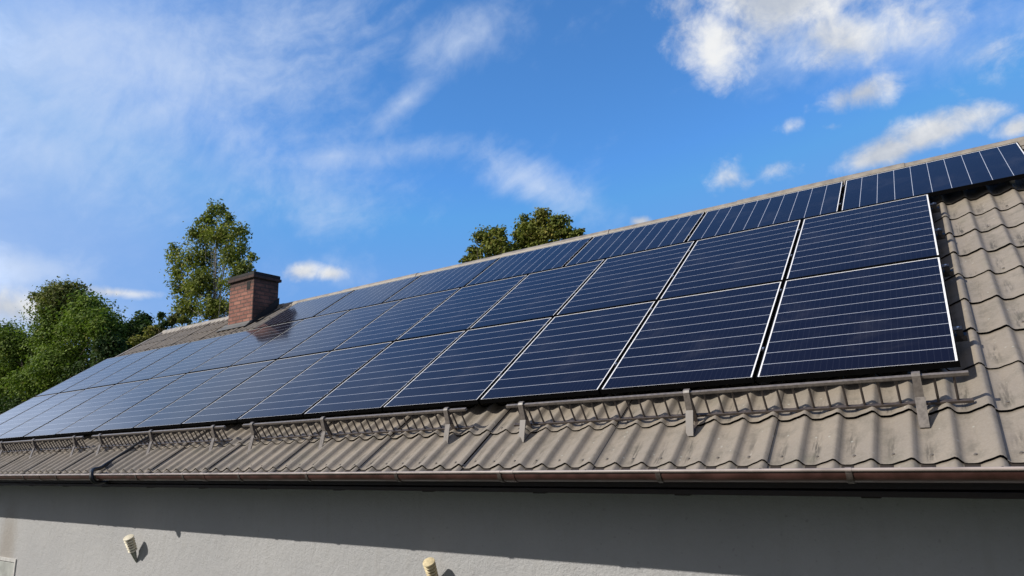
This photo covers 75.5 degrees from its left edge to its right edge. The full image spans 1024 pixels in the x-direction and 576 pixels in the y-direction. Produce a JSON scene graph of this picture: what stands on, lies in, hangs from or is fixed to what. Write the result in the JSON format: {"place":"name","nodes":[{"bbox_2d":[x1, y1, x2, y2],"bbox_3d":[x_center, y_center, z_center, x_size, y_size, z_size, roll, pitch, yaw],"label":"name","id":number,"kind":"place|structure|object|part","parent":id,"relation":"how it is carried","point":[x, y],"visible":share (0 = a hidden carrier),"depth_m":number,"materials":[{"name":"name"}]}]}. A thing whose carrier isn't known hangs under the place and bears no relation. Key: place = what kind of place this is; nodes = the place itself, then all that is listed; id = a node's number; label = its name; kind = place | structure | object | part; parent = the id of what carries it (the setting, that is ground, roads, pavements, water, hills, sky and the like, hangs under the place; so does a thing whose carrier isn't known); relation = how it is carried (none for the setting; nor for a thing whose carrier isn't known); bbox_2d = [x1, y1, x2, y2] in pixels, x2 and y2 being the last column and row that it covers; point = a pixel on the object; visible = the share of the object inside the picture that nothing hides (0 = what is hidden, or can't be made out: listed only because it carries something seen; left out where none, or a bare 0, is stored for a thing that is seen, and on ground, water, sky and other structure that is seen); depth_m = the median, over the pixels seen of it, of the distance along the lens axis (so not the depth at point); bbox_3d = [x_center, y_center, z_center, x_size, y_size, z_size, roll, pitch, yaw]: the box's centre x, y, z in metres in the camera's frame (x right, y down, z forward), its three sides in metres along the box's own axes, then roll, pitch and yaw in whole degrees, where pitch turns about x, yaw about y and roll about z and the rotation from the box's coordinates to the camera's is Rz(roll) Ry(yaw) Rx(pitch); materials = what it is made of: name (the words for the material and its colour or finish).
{"place":"outdoors","nodes":[
{"label":"outdoors","id":0,"kind":"place"},
{"bbox_2d":[0,0,1023,359],"label":"sky","id":1,"kind":"structure","parent":0,"point":[356,142],"materials":[{"name":"blue"}]},
{"label":"ground","id":2,"kind":"structure","parent":0,"visible":0},
{"bbox_2d":[0,274,132,413],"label":"tree","id":3,"kind":"object","parent":2,"relation":"on","point":[74,326],"visible":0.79,"depth_m":36.26,"materials":[{"name":"green plant"}]},
{"bbox_2d":[120,310,156,346],"bbox_3d":[-20.438,6.233,35.333,3.466,10.310,2.194,-11,-16,33],"label":"tree","id":4,"kind":"object","parent":2,"relation":"on","point":[139,322],"visible":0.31,"depth_m":35.80,"materials":[{"name":"green plant"}]},
{"bbox_2d":[126,311,191,350],"bbox_3d":[-16.359,5.517,30.194,4.579,9.086,1.350,-11,-16,33],"label":"tree","id":5,"kind":"object","parent":2,"relation":"on","point":[163,325],"visible":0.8,"depth_m":30.88,"materials":[{"name":"green plant"}]},
{"bbox_2d":[159,198,259,327],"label":"tree","id":6,"kind":"object","parent":2,"relation":"on","point":[197,283],"visible":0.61,"depth_m":44.54,"materials":[{"name":"green plant"}]},
{"bbox_2d":[458,224,520,262],"bbox_3d":[-0.294,2.583,22.713,2.178,10.260,3.146,4,-14,-25],"label":"tree","id":7,"kind":"object","parent":2,"relation":"on","point":[493,240],"visible":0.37,"depth_m":23.66,"materials":[{"name":"green plant"}]},
{"bbox_2d":[0,136,1023,575],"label":"house","id":8,"kind":"structure","parent":2,"relation":"on","point":[862,492],"depth_m":4.93,"materials":[{"name":"tile"}]},
{"bbox_2d":[0,556,16,575],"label":"meter cabinet","id":9,"kind":"object","parent":8,"relation":"attached to","point":[8,568],"visible":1,"depth_m":10.15,"materials":[{"name":"white metal"}]},
{"bbox_3d":[-7.906,4.659,10.199,0.836,0.826,0.018,-11,-16,33],"label":"door","id":10,"kind":"part","parent":9,"relation":"part of","materials":[{"name":"white metal"}]},
{"bbox_2d":[0,435,89,457],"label":"snow guard","id":11,"kind":"object","parent":8,"relation":"on","point":[36,446],"visible":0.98,"depth_m":9.80,"materials":[{"name":"beige paint"}]},
{"bbox_2d":[89,428,164,484],"bbox_3d":[-4.784,2.027,8.195,0.331,0.735,1.141,-5,-13,13],"label":"cable","id":12,"kind":"object","parent":8,"relation":"attached to","point":[92,478],"visible":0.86,"depth_m":7.96,"materials":[{"name":"black rubber"}]},
{"bbox_2d":[123,534,136,562],"bbox_3d":[-4.682,3.212,8.125,0.123,0.355,0.238,-4,-13,8],"label":"insulator","id":13,"kind":"object","parent":8,"relation":"attached to","point":[130,543],"visible":1,"depth_m":8.10,"materials":[{"name":"beige ceramic"}]},
{"bbox_2d":[91,425,232,455],"bbox_3d":[-4.407,1.880,8.037,3.030,0.246,0.205,-11,18,33],"label":"snow guard","id":14,"kind":"object","parent":8,"relation":"on","point":[214,435],"visible":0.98,"depth_m":7.99,"materials":[{"name":"beige paint"}]},
{"bbox_2d":[242,407,473,451],"bbox_3d":[-1.630,1.352,6.206,3.030,0.246,0.205,-11,18,33],"label":"snow guard","id":15,"kind":"object","parent":8,"relation":"on","point":[445,411],"visible":0.97,"depth_m":6.14,"materials":[{"name":"beige paint"}]},
{"bbox_2d":[423,557,438,575],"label":"insulator","id":16,"kind":"object","parent":8,"relation":"attached to","point":[429,565],"visible":1,"depth_m":5.45,"materials":[{"name":"beige ceramic"}]},
{"bbox_2d":[18,326,967,425],"bbox_3d":[-3.890,1.617,8.458,16.222,0.236,0.096,-11,-16,33],"label":"mounting rail","id":17,"kind":"object","parent":8,"relation":"attached to","point":[960,335],"visible":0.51,"depth_m":4.08,"materials":[{"name":"metal"}]},
{"bbox_2d":[0,393,57,423],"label":"solar panel","id":18,"kind":"object","parent":17,"relation":"attached to","point":[19,409],"visible":0.89,"depth_m":13.15,"materials":[{"name":"blue glass"}]},
{"bbox_2d":[0,389,84,435],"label":"solar panel","id":19,"kind":"object","parent":17,"relation":"attached to","point":[29,414],"visible":0.91,"depth_m":12.35,"materials":[{"name":"blue glass"}]},
{"bbox_2d":[0,385,113,440],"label":"solar panel","id":20,"kind":"object","parent":17,"relation":"attached to","point":[21,431],"visible":0.94,"depth_m":11.55,"materials":[{"name":"blue glass"}]},
{"bbox_2d":[23,379,148,438],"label":"solar panel","id":21,"kind":"object","parent":17,"relation":"attached to","point":[52,428],"visible":0.93,"depth_m":10.92,"materials":[{"name":"blue glass"}]},
{"bbox_2d":[91,367,227,433],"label":"solar panel","id":22,"kind":"object","parent":17,"relation":"attached to","point":[129,419],"visible":0.94,"depth_m":9.65,"materials":[{"name":"blue glass"}]},
{"bbox_2d":[133,360,274,429],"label":"solar panel","id":23,"kind":"object","parent":17,"relation":"attached to","point":[179,411],"visible":0.94,"depth_m":9.02,"materials":[{"name":"blue glass"}]},
{"bbox_2d":[237,341,392,421],"bbox_3d":[-2.297,1.096,7.864,1.136,0.041,1.621,-11,18,33],"label":"solar panel","id":24,"kind":"object","parent":17,"relation":"attached to","point":[301,394],"visible":0.94,"depth_m":7.74,"materials":[{"name":"blue glass"}]},
{"bbox_2d":[303,330,466,416],"bbox_3d":[-1.346,0.917,7.238,1.136,0.041,1.621,-11,18,33],"label":"solar panel","id":25,"kind":"object","parent":17,"relation":"attached to","point":[379,381],"visible":0.94,"depth_m":7.11,"materials":[{"name":"blue glass"}]},
{"bbox_2d":[382,317,552,410],"bbox_3d":[-0.396,0.735,6.611,1.136,0.041,1.621,-11,18,33],"label":"solar panel","id":26,"kind":"object","parent":17,"relation":"attached to","point":[469,367],"visible":0.94,"depth_m":6.47,"materials":[{"name":"blue glass"}]},
{"bbox_2d":[479,301,656,403],"bbox_3d":[0.555,0.554,5.984,1.136,0.042,1.621,-11,18,33],"label":"solar panel","id":27,"kind":"object","parent":17,"relation":"attached to","point":[574,354],"visible":0.94,"depth_m":5.83,"materials":[{"name":"blue glass"}]},
{"bbox_2d":[600,281,782,393],"bbox_3d":[1.505,0.373,5.357,1.136,0.040,1.621,-11,18,33],"label":"solar panel","id":28,"kind":"object","parent":17,"relation":"attached to","point":[716,338],"visible":0.98,"depth_m":5.19,"materials":[{"name":"blue glass"}]},
{"bbox_2d":[756,256,960,382],"bbox_3d":[2.457,0.193,4.731,1.136,0.040,1.621,-11,18,33],"label":"solar panel","id":29,"kind":"object","parent":17,"relation":"attached to","point":[893,317],"visible":1,"depth_m":4.55,"materials":[{"name":"blue glass"}]},
{"bbox_2d":[46,264,953,399],"bbox_3d":[-3.435,1.133,9.288,16.222,0.093,0.052,-11,18,33],"label":"mounting rail","id":30,"kind":"object","parent":8,"relation":"attached to","point":[947,271],"visible":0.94,"depth_m":4.89,"materials":[{"name":"metal"}]},
{"bbox_2d":[55,373,185,435],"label":"solar panel","id":31,"kind":"object","parent":30,"relation":"on","point":[95,419],"visible":0.94,"depth_m":10.28,"materials":[{"name":"blue glass"}]},
{"bbox_2d":[181,351,329,426],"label":"solar panel","id":32,"kind":"object","parent":30,"relation":"on","point":[236,403],"visible":0.93,"depth_m":8.38,"materials":[{"name":"blue glass"}]},
{"bbox_2d":[87,228,945,377],"bbox_3d":[-3.081,0.812,9.917,16.222,0.093,0.052,-11,18,33],"label":"mounting rail","id":33,"kind":"object","parent":8,"relation":"attached to","point":[940,235],"visible":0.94,"depth_m":5.52,"materials":[{"name":"metal"}]},
{"bbox_2d":[35,354,130,396],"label":"solar panel","id":34,"kind":"object","parent":33,"relation":"attached to","point":[79,377],"visible":0.85,"depth_m":14.14,"materials":[{"name":"blue glass"}]},
{"bbox_2d":[60,348,159,392],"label":"solar panel","id":35,"kind":"object","parent":33,"relation":"attached to","point":[93,379],"visible":0.83,"depth_m":13.52,"materials":[{"name":"blue glass"}]},
{"bbox_2d":[87,342,189,388],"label":"solar panel","id":36,"kind":"object","parent":33,"relation":"attached to","point":[135,367],"visible":0.85,"depth_m":12.87,"materials":[{"name":"blue glass"}]},
{"bbox_2d":[117,335,223,383],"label":"solar panel","id":37,"kind":"object","parent":33,"relation":"attached to","point":[167,362],"visible":0.85,"depth_m":12.25,"materials":[{"name":"blue glass"}]},
{"bbox_2d":[151,328,260,378],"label":"solar panel","id":38,"kind":"object","parent":33,"relation":"attached to","point":[203,355],"visible":0.85,"depth_m":11.63,"materials":[{"name":"blue glass"}]},
{"bbox_2d":[188,319,302,372],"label":"solar panel","id":39,"kind":"object","parent":33,"relation":"attached to","point":[238,351],"visible":0.85,"depth_m":10.99,"materials":[{"name":"blue glass"}]},
{"bbox_2d":[231,310,349,365],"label":"solar panel","id":40,"kind":"object","parent":33,"relation":"attached to","point":[285,342],"visible":0.85,"depth_m":10.35,"materials":[{"name":"blue glass"}]},
{"bbox_2d":[333,288,459,350],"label":"solar panel","id":41,"kind":"object","parent":33,"relation":"attached to","point":[397,320],"visible":0.85,"depth_m":9.10,"materials":[{"name":"blue glass"}]},
{"bbox_2d":[395,274,527,340],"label":"solar panel","id":42,"kind":"object","parent":33,"relation":"attached to","point":[464,308],"visible":0.85,"depth_m":8.46,"materials":[{"name":"blue glass"}]},
{"bbox_2d":[469,259,605,328],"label":"solar panel","id":43,"kind":"object","parent":33,"relation":"attached to","point":[541,294],"visible":0.85,"depth_m":7.83,"materials":[{"name":"blue glass"}]},
{"bbox_2d":[555,241,695,315],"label":"solar panel","id":44,"kind":"object","parent":33,"relation":"attached to","point":[635,278],"visible":0.85,"depth_m":7.19,"materials":[{"name":"blue glass"}]},
{"bbox_2d":[659,219,801,299],"bbox_3d":[2.242,-0.292,6.666,1.136,0.040,1.621,-11,18,33],"label":"solar panel","id":45,"kind":"object","parent":33,"relation":"attached to","point":[756,256],"visible":0.89,"depth_m":6.56,"materials":[{"name":"blue glass"}]},
{"bbox_2d":[785,194,939,279],"bbox_3d":[3.192,-0.474,6.038,1.136,0.041,1.621,-11,18,33],"label":"solar panel","id":46,"kind":"object","parent":33,"relation":"attached to","point":[894,231],"visible":0.93,"depth_m":5.92,"materials":[{"name":"blue glass"}]},
{"bbox_2d":[117,202,939,361],"bbox_3d":[-2.763,0.523,10.483,16.222,0.093,0.052,-11,18,33],"label":"mounting rail","id":47,"kind":"object","parent":8,"relation":"attached to","point":[935,208],"visible":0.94,"depth_m":6.08,"materials":[{"name":"metal"}]},
{"bbox_2d":[278,300,400,358],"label":"solar panel","id":48,"kind":"object","parent":47,"relation":"on","point":[338,331],"visible":0.85,"depth_m":9.72,"materials":[{"name":"blue glass"}]},
{"bbox_2d":[321,180,1016,311],"bbox_3d":[0.067,-0.137,9.256,11.490,0.235,0.096,-11,-16,33],"label":"mounting rail","id":49,"kind":"object","parent":8,"relation":"attached to","point":[1013,183],"visible":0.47,"depth_m":6.23,"materials":[{"name":"metal"}]},
{"bbox_2d":[254,290,353,328],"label":"solar panel","id":50,"kind":"object","parent":49,"relation":"attached to","point":[311,308],"visible":0.85,"depth_m":12.15,"materials":[{"name":"blue glass"}]},
{"bbox_2d":[314,275,420,316],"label":"solar panel","id":51,"kind":"object","parent":49,"relation":"attached to","point":[369,296],"visible":0.85,"depth_m":11.26,"materials":[{"name":"blue glass"}]},
{"bbox_2d":[383,257,499,302],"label":"solar panel","id":52,"kind":"object","parent":49,"relation":"attached to","point":[446,279],"visible":0.85,"depth_m":10.36,"materials":[{"name":"blue glass"}]},
{"bbox_2d":[464,237,592,286],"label":"solar panel","id":53,"kind":"object","parent":49,"relation":"attached to","point":[536,260],"visible":0.85,"depth_m":9.46,"materials":[{"name":"blue glass"}]},
{"bbox_2d":[564,212,704,266],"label":"solar panel","id":54,"kind":"object","parent":49,"relation":"attached to","point":[674,231],"visible":0.87,"depth_m":8.56,"materials":[{"name":"blue glass"}]},
{"bbox_2d":[686,181,843,241],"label":"solar panel","id":55,"kind":"object","parent":49,"relation":"attached to","point":[802,204],"visible":0.91,"depth_m":7.66,"materials":[{"name":"blue glass"}]},
{"bbox_2d":[841,142,1023,210],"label":"solar panel","id":56,"kind":"object","parent":49,"relation":"attached to","point":[987,166],"visible":0.95,"depth_m":6.75,"materials":[{"name":"blue glass"}]},
{"bbox_2d":[506,370,973,441],"bbox_3d":[1.204,0.813,4.338,3.030,0.246,0.205,-11,18,33],"label":"snow guard","id":57,"kind":"object","parent":8,"relation":"on","point":[920,403],"visible":1,"depth_m":4.20,"materials":[{"name":"beige paint"}]},
{"bbox_2d":[507,207,586,249],"bbox_3d":[1.181,2.335,22.950,3.947,10.747,2.834,-11,-16,33],"label":"tree","id":58,"kind":"object","parent":2,"relation":"on","point":[543,226],"visible":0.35,"depth_m":23.59,"materials":[{"name":"green plant"}]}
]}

